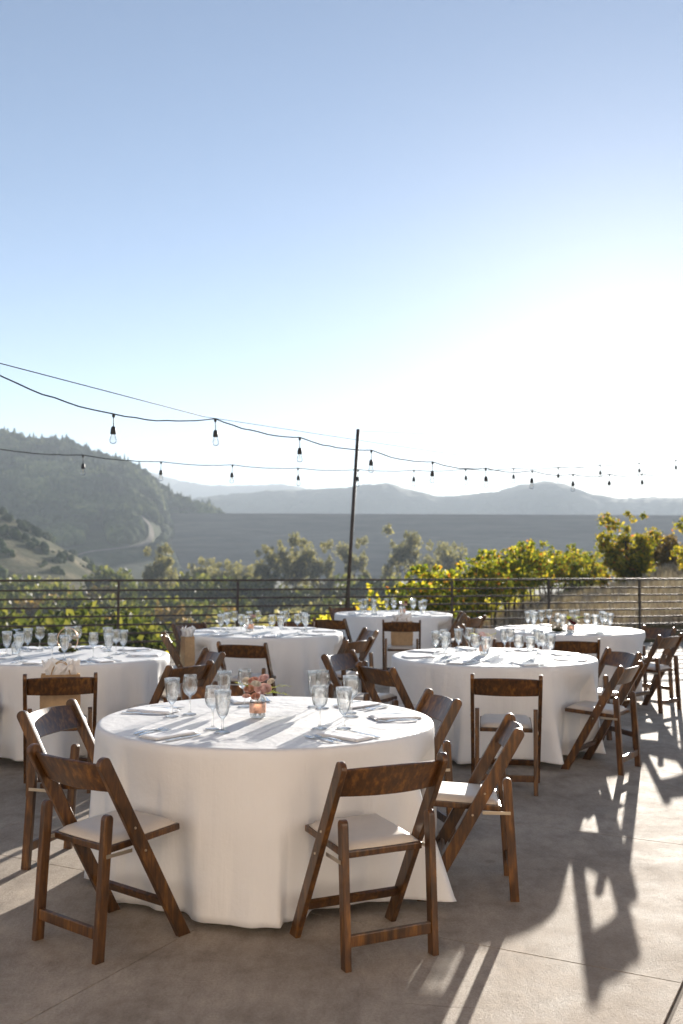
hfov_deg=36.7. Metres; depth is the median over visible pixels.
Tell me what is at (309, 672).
water goblet
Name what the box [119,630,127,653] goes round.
water goblet
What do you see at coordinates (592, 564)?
grapevine
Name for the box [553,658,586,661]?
napkin
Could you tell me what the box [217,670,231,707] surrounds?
water goblet
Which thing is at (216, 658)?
folding chair
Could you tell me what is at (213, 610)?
brush
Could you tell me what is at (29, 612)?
brush
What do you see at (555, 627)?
hoop centrepiece
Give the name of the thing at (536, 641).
wine glass
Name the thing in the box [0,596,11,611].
brush
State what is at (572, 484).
pendant bulb
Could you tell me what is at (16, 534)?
scrub
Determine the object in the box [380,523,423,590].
valley tree
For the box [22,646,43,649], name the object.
napkin
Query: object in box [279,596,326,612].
brush
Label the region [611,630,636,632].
napkin
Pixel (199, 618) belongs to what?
brush
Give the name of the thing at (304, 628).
napkin
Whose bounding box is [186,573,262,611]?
brush
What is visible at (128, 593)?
brush
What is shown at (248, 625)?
water goblet
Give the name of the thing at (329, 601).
brush
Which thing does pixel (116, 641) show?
wine glass
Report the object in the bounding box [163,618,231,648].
brush
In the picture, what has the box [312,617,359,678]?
folding chair
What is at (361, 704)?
napkin
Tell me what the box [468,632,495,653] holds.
flower jar
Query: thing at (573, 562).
grapevine
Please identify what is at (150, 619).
brush
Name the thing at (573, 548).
grapevine
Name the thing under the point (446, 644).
wine glass
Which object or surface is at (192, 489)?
ridge
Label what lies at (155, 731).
fork
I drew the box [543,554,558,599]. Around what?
grapevine
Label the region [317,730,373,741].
napkin
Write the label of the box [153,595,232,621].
brush
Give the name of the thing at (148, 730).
fork
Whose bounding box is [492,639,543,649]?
folding chair
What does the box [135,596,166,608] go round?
brush
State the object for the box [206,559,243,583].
valley tree
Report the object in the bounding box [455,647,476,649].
napkin
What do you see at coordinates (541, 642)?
water goblet
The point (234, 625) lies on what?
brush
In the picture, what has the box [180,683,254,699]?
folding chair
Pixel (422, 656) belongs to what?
napkin
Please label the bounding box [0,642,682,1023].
terrace floor
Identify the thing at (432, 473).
pendant bulb
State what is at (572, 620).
flower jar
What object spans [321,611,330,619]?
grapevine
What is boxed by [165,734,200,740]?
knife
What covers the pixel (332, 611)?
folding chair
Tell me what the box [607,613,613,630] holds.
water goblet
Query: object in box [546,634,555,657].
water goblet
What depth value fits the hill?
638.36 m
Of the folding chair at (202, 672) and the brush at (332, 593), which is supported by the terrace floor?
the folding chair at (202, 672)
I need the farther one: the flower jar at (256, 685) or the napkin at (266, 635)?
the napkin at (266, 635)
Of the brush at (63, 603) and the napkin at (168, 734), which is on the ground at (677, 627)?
the brush at (63, 603)
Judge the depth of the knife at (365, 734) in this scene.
4.78 m
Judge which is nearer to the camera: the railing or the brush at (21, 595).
the railing
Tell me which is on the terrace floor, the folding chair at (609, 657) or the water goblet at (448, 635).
the folding chair at (609, 657)
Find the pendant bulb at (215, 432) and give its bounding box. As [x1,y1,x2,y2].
[212,418,218,445]
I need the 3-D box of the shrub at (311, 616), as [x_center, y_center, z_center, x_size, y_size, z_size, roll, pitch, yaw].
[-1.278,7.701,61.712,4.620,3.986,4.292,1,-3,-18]
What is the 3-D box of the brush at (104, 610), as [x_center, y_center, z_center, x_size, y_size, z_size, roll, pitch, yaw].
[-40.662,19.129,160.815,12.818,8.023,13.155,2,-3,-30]
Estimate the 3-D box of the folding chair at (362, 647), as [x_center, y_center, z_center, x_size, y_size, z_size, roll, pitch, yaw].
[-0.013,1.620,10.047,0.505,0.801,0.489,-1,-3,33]
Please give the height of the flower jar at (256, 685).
0.218 m
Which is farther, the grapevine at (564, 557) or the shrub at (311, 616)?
the shrub at (311, 616)
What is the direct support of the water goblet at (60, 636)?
on the tablecloth at (126, 682)
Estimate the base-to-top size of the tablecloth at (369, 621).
0.728 m
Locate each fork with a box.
[133,727,165,733]
[139,729,170,734]
[303,735,334,741]
[313,734,341,741]
[378,719,416,721]
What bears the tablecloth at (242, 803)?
on the round table
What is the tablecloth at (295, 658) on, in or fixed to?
on the round table
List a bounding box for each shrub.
[290,607,328,623]
[555,581,588,593]
[649,533,682,569]
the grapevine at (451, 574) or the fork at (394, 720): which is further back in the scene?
the grapevine at (451, 574)
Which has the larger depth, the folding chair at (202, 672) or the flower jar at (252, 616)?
the flower jar at (252, 616)
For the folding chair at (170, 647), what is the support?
on the terrace floor
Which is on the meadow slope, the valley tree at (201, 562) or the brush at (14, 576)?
the brush at (14, 576)
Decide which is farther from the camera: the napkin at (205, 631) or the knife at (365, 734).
the napkin at (205, 631)
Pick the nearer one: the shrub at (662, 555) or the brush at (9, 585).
the shrub at (662, 555)
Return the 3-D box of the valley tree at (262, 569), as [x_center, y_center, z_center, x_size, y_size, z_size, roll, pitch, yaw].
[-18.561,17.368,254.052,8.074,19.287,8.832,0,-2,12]
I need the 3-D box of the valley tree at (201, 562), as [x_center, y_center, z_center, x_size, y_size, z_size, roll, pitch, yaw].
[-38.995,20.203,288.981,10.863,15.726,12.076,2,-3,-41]
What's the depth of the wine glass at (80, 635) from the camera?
8.98 m
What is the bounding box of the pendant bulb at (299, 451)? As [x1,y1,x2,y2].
[297,437,302,461]
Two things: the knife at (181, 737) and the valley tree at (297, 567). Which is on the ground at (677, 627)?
the valley tree at (297, 567)
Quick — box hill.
[51,486,194,584]
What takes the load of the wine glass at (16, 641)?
on the tablecloth at (126, 682)
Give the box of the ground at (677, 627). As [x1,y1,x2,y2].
[148,568,682,646]
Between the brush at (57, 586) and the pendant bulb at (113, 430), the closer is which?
the pendant bulb at (113, 430)
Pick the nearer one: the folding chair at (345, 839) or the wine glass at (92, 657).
the folding chair at (345, 839)
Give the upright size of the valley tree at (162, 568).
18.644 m
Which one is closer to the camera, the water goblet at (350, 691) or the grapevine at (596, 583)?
the water goblet at (350, 691)
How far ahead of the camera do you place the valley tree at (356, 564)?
287.79 m
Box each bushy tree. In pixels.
[592,511,663,586]
[670,515,682,570]
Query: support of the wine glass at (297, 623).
on the tablecloth at (295, 658)
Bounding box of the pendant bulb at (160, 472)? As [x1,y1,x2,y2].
[158,461,162,480]
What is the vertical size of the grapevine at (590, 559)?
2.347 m
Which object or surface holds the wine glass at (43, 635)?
on the tablecloth at (126, 682)
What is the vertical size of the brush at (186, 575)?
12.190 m
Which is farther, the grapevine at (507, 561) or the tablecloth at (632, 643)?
the grapevine at (507, 561)
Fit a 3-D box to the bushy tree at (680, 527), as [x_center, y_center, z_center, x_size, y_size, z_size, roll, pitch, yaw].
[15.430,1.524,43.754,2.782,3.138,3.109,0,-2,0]
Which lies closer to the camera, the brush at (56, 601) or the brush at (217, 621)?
the brush at (217, 621)
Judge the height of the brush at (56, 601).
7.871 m
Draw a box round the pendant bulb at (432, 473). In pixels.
[429,462,434,482]
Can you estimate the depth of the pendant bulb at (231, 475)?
12.06 m
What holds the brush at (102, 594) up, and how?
on the ground at (677, 627)
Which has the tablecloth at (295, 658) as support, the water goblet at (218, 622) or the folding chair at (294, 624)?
the water goblet at (218, 622)
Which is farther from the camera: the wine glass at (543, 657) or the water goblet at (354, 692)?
the wine glass at (543, 657)
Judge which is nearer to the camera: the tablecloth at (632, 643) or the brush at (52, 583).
the tablecloth at (632, 643)
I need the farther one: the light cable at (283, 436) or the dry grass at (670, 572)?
the dry grass at (670, 572)
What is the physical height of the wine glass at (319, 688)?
0.206 m
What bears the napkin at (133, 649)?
on the tablecloth at (126, 682)
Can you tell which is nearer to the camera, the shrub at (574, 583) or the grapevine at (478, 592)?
the grapevine at (478, 592)
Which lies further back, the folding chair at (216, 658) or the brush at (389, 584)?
the brush at (389, 584)
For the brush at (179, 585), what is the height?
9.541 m
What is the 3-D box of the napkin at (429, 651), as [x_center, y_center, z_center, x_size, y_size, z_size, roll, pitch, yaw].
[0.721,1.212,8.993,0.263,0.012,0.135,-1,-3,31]
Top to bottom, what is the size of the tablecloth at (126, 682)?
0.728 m
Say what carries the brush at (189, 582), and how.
on the ground at (677, 627)
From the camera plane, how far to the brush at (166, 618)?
171.88 m
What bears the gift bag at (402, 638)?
on the folding chair at (402, 626)
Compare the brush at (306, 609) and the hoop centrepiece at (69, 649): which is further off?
the brush at (306, 609)
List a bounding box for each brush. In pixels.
[0,574,25,589]
[0,575,53,594]
[0,586,39,607]
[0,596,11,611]
[0,609,28,623]
[0,609,108,648]
[0,621,74,646]
[10,595,44,619]
[16,577,67,585]
[26,582,83,602]
[29,572,74,585]
[35,593,95,618]
[38,591,70,604]
[48,609,110,615]
[48,611,175,651]
[49,595,74,606]
[53,600,144,631]
[72,591,122,609]
[79,565,136,596]
[84,583,121,604]
[84,583,140,605]
[96,593,139,609]
[101,582,150,597]
[105,611,154,622]
[106,600,161,625]
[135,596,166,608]
[143,571,194,596]
[151,582,194,604]
[151,600,192,629]
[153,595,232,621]
[155,625,174,637]
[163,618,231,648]
[171,609,221,619]
[173,616,221,625]
[181,616,242,626]
[184,609,245,626]
[185,570,235,588]
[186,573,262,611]
[194,595,260,617]
[201,607,273,627]
[202,600,235,616]
[220,574,285,615]
[260,590,314,618]
[261,602,305,621]
[273,583,319,598]
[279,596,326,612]
[287,595,336,612]
[315,595,376,612]
[321,573,384,602]
[333,576,406,610]
[336,590,365,602]
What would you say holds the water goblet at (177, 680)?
on the tablecloth at (242, 803)
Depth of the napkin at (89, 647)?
9.18 m
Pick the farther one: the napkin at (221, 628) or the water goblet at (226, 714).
the napkin at (221, 628)
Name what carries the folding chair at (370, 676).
on the terrace floor
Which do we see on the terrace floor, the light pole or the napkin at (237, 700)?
the light pole
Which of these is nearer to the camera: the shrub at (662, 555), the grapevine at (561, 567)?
the grapevine at (561, 567)
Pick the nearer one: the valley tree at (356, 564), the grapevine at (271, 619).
the grapevine at (271, 619)
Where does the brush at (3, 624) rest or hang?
on the ground at (677, 627)
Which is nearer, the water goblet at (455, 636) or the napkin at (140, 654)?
the napkin at (140, 654)
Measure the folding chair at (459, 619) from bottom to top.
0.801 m
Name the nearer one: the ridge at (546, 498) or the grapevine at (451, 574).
the grapevine at (451, 574)
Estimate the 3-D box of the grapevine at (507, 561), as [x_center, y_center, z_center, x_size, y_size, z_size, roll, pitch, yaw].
[4.464,2.427,29.652,1.354,2.457,1.937,0,-2,2]
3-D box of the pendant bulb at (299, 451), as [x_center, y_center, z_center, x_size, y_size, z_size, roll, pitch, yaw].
[-0.367,-0.547,9.047,0.055,0.225,0.055,0,-1,-11]
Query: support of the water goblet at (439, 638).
on the tablecloth at (566, 684)
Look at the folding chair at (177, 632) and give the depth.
11.87 m
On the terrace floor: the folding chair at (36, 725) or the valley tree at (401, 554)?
the folding chair at (36, 725)
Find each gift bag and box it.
[40,658,80,708]
[180,625,195,666]
[391,613,412,645]
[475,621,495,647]
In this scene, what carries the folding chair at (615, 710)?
on the terrace floor
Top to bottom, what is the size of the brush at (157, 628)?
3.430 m
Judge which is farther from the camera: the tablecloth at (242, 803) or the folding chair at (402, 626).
the folding chair at (402, 626)
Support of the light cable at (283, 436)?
hanging from the support wire
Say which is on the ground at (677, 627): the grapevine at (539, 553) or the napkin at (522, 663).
the grapevine at (539, 553)
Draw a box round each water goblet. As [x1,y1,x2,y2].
[2,631,11,655]
[13,634,23,659]
[23,628,32,651]
[59,634,69,659]
[104,633,113,657]
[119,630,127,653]
[164,678,179,717]
[214,690,230,733]
[217,614,224,632]
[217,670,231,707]
[243,616,249,634]
[307,670,321,706]
[336,686,351,729]
[343,675,356,713]
[431,630,440,653]
[440,634,449,658]
[454,628,462,651]
[481,636,490,661]
[525,636,535,661]
[534,630,543,653]
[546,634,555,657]
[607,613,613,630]
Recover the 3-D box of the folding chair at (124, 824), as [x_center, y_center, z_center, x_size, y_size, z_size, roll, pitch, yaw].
[-0.979,1.373,4.321,0.489,0.801,0.506,-2,-3,38]
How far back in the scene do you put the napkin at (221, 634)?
10.67 m
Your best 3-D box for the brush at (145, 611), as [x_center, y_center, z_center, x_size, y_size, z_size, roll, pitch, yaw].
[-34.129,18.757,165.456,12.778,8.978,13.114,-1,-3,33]
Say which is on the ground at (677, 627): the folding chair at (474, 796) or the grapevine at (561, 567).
the grapevine at (561, 567)
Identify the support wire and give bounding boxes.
[0,363,666,471]
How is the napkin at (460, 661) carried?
on the tablecloth at (566, 684)
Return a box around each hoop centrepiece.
[57,627,78,651]
[550,614,565,631]
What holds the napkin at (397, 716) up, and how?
on the tablecloth at (242, 803)
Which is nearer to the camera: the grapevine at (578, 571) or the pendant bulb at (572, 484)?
the pendant bulb at (572, 484)
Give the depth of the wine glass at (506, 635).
9.01 m
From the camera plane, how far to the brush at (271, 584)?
248.14 m
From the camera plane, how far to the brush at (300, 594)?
246.28 m
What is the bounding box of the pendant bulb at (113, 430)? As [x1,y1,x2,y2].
[109,414,116,443]
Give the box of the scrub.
[0,506,113,592]
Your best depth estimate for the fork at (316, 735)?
4.69 m
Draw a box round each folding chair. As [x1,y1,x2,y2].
[17,699,94,869]
[23,672,97,795]
[26,743,190,964]
[128,660,213,708]
[160,631,195,687]
[161,647,225,700]
[171,622,206,689]
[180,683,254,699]
[216,641,276,695]
[275,621,314,626]
[290,752,448,972]
[310,636,373,697]
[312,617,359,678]
[321,650,396,702]
[328,606,356,619]
[334,627,378,698]
[355,661,436,758]
[382,620,420,670]
[414,688,461,842]
[417,713,523,901]
[437,611,465,647]
[440,615,486,647]
[455,624,474,646]
[470,674,542,795]
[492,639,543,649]
[549,638,599,681]
[560,660,643,775]
[598,647,641,747]
[622,633,682,713]
[641,625,676,697]
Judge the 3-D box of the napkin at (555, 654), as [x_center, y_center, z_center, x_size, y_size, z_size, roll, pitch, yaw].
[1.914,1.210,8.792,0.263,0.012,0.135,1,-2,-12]
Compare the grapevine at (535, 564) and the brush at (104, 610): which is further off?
the brush at (104, 610)
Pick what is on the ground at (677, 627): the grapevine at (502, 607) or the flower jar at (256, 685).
the grapevine at (502, 607)
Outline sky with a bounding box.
[0,0,682,498]
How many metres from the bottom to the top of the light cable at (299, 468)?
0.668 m
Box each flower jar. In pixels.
[235,674,289,717]
[241,614,264,630]
[400,601,408,613]
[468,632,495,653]
[567,616,579,631]
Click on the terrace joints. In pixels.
(668, 1020)
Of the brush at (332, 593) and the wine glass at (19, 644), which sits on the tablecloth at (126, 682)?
the wine glass at (19, 644)
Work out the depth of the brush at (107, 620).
49.94 m
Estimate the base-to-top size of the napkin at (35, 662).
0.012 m
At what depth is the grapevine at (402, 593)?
20.25 m
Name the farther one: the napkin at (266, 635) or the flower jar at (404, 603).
the flower jar at (404, 603)
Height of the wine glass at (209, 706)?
0.206 m
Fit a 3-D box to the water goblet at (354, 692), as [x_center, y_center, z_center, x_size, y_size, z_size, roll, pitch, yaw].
[0.045,0.966,5.463,0.082,0.197,0.082,1,-3,-20]
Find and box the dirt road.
[77,515,153,555]
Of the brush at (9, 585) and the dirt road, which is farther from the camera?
the dirt road
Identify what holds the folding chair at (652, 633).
on the terrace floor
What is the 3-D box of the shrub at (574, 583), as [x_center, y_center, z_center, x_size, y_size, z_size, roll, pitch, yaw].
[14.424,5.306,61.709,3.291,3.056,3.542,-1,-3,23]
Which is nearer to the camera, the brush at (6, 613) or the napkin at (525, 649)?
the napkin at (525, 649)
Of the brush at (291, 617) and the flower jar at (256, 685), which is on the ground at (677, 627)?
the brush at (291, 617)
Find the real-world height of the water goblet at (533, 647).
0.197 m
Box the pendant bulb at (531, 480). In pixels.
[529,470,533,488]
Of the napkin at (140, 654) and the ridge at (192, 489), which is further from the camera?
the ridge at (192, 489)
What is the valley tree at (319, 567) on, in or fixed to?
on the ground at (677, 627)
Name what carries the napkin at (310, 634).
on the tablecloth at (295, 658)
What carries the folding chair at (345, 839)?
on the terrace floor
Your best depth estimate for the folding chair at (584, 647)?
10.05 m
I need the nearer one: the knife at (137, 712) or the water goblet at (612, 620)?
the knife at (137, 712)
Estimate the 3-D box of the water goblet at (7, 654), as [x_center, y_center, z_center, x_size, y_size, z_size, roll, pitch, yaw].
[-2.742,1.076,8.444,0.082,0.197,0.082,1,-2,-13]
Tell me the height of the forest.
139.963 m
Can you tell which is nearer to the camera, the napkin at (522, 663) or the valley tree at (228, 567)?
the napkin at (522, 663)
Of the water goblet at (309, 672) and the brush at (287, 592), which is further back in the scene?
the brush at (287, 592)
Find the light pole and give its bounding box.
[345,429,359,607]
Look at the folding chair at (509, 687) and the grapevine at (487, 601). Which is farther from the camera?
the grapevine at (487, 601)
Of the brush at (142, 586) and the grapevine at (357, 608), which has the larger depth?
the brush at (142, 586)
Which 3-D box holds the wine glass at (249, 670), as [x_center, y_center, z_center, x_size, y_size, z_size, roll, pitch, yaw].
[-0.533,0.967,5.667,0.079,0.206,0.079,-1,-3,28]
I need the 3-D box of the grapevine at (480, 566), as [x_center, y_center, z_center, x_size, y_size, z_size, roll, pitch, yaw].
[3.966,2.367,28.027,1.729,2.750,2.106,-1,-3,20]
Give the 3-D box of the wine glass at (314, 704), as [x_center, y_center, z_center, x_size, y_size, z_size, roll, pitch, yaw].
[-0.105,0.940,4.971,0.079,0.206,0.079,2,-3,-38]
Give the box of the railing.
[0,578,682,650]
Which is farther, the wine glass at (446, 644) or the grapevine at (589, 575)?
the grapevine at (589, 575)
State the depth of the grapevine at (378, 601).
26.95 m
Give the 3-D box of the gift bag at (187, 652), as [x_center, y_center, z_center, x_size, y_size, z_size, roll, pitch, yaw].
[-1.568,1.358,10.501,0.145,0.413,0.238,1,-3,-21]
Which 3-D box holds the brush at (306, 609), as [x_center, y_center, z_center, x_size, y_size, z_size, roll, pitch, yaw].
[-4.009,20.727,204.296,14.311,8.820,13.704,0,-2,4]
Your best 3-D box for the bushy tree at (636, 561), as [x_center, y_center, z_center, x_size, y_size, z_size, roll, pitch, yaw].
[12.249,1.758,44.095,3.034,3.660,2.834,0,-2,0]
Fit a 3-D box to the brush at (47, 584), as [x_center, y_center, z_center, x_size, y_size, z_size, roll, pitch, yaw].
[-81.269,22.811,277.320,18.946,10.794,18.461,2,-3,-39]
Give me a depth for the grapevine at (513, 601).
42.72 m
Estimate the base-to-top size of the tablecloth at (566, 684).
0.728 m
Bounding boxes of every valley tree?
[141,542,177,588]
[180,556,218,583]
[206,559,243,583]
[236,563,259,586]
[251,544,282,592]
[272,532,313,593]
[298,539,337,601]
[333,536,371,581]
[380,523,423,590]
[412,539,467,581]
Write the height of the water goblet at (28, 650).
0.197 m
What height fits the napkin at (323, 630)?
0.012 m
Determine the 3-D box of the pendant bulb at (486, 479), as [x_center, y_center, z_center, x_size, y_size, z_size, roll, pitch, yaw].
[1.585,-0.375,11.308,0.055,0.225,0.055,2,-6,-35]
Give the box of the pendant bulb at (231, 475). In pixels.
[229,465,233,483]
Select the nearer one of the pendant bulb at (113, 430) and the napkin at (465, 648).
the pendant bulb at (113, 430)
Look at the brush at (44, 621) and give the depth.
41.54 m
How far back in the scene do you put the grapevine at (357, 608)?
25.88 m
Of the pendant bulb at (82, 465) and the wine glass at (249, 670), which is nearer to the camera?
the wine glass at (249, 670)
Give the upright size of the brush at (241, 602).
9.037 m
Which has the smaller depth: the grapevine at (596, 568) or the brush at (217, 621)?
the grapevine at (596, 568)
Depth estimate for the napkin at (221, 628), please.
11.61 m
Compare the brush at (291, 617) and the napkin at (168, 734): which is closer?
the napkin at (168, 734)
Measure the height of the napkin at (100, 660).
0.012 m
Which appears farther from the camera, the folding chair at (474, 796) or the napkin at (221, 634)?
the napkin at (221, 634)
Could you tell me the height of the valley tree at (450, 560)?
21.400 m
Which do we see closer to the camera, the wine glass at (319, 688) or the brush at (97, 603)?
the wine glass at (319, 688)
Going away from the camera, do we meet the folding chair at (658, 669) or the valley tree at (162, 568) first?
the folding chair at (658, 669)
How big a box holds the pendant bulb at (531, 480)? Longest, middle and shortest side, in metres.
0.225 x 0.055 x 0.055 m
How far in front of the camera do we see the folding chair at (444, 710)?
5.75 m
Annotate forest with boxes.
[0,426,224,572]
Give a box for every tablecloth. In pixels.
[0,646,170,760]
[84,696,455,927]
[177,627,342,697]
[334,611,452,668]
[388,647,605,764]
[494,625,645,702]
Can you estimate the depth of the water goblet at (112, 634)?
8.29 m
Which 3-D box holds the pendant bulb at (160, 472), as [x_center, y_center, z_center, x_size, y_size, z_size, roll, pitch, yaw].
[-2.023,-0.456,11.547,0.055,0.225,0.055,-1,-3,36]
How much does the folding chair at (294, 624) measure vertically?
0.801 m
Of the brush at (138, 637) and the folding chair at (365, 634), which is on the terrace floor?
the folding chair at (365, 634)
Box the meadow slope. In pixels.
[0,513,93,592]
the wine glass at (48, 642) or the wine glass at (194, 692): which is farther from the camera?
the wine glass at (48, 642)
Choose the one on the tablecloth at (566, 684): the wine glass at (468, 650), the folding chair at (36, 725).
the wine glass at (468, 650)
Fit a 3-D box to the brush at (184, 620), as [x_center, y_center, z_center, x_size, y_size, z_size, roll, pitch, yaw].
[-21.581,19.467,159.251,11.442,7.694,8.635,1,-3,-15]
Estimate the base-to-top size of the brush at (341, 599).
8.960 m
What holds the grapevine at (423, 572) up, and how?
on the ground at (677, 627)
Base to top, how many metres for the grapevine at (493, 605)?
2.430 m
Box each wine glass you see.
[11,629,20,653]
[15,632,24,657]
[35,627,44,650]
[47,633,57,659]
[73,626,81,649]
[88,632,97,658]
[111,630,120,654]
[183,674,197,714]
[205,685,220,729]
[237,669,251,707]
[294,614,300,633]
[312,685,327,729]
[316,670,329,708]
[344,676,358,717]
[440,629,447,653]
[442,632,450,657]
[465,627,473,651]
[471,635,480,660]
[506,628,514,651]
[514,635,523,660]
[533,630,542,654]
[538,633,547,658]
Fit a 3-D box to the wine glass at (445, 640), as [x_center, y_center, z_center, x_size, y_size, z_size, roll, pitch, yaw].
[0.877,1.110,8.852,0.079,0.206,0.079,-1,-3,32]
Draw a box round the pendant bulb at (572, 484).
[571,474,574,491]
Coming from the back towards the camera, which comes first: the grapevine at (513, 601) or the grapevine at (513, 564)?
the grapevine at (513, 601)
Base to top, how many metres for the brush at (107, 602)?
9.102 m
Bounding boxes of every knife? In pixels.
[121,712,153,713]
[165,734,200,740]
[349,730,379,737]
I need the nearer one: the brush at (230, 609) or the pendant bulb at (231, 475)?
the pendant bulb at (231, 475)
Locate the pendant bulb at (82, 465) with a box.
[80,455,85,474]
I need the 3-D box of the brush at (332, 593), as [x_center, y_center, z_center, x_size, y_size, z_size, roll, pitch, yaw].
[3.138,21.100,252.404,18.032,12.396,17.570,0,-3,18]
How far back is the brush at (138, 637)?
33.08 m
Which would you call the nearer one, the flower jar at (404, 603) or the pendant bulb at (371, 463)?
the pendant bulb at (371, 463)
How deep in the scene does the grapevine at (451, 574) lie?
23.15 m
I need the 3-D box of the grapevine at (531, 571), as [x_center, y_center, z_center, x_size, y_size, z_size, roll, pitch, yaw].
[5.665,2.395,32.718,1.409,2.630,2.278,-1,-3,24]
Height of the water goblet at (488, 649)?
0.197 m
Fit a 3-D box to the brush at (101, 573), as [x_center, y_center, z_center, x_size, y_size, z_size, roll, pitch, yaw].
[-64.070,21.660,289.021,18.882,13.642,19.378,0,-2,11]
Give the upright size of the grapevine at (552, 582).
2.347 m
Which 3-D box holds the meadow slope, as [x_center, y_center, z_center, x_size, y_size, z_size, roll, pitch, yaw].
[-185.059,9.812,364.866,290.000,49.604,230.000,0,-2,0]
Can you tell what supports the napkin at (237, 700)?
on the tablecloth at (242, 803)
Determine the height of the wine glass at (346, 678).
0.206 m
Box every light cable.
[0,375,669,476]
[0,449,673,471]
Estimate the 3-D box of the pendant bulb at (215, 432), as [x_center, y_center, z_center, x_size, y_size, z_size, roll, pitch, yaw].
[-1.014,-0.643,8.296,0.055,0.225,0.055,-1,1,-27]
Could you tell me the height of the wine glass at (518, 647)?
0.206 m
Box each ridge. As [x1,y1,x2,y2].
[150,472,311,498]
[191,481,682,514]
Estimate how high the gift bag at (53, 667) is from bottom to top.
0.407 m
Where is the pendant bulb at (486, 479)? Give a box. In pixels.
[484,468,488,487]
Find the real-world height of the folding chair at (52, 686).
0.801 m
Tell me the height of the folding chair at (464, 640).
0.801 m
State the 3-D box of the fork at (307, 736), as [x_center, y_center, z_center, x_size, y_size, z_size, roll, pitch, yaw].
[-0.102,1.026,4.668,0.025,0.009,0.197,2,-3,-41]
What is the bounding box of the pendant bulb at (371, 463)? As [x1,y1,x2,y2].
[368,450,373,472]
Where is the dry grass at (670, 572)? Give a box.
[456,560,682,646]
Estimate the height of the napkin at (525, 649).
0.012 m
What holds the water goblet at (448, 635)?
on the tablecloth at (566, 684)
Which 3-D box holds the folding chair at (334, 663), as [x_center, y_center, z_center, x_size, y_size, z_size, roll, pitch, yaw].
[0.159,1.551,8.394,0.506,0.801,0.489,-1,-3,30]
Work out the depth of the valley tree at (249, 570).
278.57 m
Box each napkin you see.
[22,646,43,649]
[22,660,47,663]
[80,645,103,648]
[88,658,113,662]
[119,647,149,650]
[127,706,177,713]
[128,653,160,655]
[138,729,198,739]
[195,630,215,631]
[211,627,232,628]
[211,633,234,635]
[227,696,253,703]
[263,634,275,636]
[293,627,315,628]
[300,633,322,635]
[312,630,336,631]
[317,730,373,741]
[333,701,383,708]
[368,713,421,719]
[402,655,435,657]
[408,649,439,652]
[446,660,471,663]
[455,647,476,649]
[509,661,538,665]
[514,648,538,651]
[549,653,581,655]
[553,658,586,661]
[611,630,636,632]
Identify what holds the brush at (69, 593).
on the ground at (677, 627)
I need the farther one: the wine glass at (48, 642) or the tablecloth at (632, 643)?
the tablecloth at (632, 643)
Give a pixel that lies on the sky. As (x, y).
(456, 219)
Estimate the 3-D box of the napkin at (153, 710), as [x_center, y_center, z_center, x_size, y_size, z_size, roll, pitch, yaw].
[-1.004,1.054,5.487,0.266,0.012,0.137,-1,-3,23]
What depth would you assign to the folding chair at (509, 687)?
6.96 m
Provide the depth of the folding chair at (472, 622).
13.76 m
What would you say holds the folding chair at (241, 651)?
on the terrace floor
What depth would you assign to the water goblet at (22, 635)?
8.14 m
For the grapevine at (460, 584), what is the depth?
24.92 m
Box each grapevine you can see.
[268,614,325,626]
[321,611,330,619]
[352,601,383,610]
[356,598,408,610]
[365,582,433,610]
[381,564,456,620]
[404,564,463,622]
[432,561,480,621]
[446,569,494,633]
[465,549,513,609]
[471,554,517,627]
[475,598,493,617]
[485,597,500,614]
[485,599,512,614]
[486,546,528,621]
[493,546,537,616]
[499,594,521,608]
[508,541,552,613]
[515,538,554,606]
[531,550,557,601]
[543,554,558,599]
[548,549,570,597]
[549,552,572,598]
[560,550,578,597]
[563,543,590,591]
[564,554,586,593]
[577,555,591,591]
[580,551,594,591]
[580,554,596,586]
[587,551,607,590]
[592,563,603,586]
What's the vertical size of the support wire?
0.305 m
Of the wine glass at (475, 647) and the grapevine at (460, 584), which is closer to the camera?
the wine glass at (475, 647)
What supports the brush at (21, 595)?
on the ground at (677, 627)

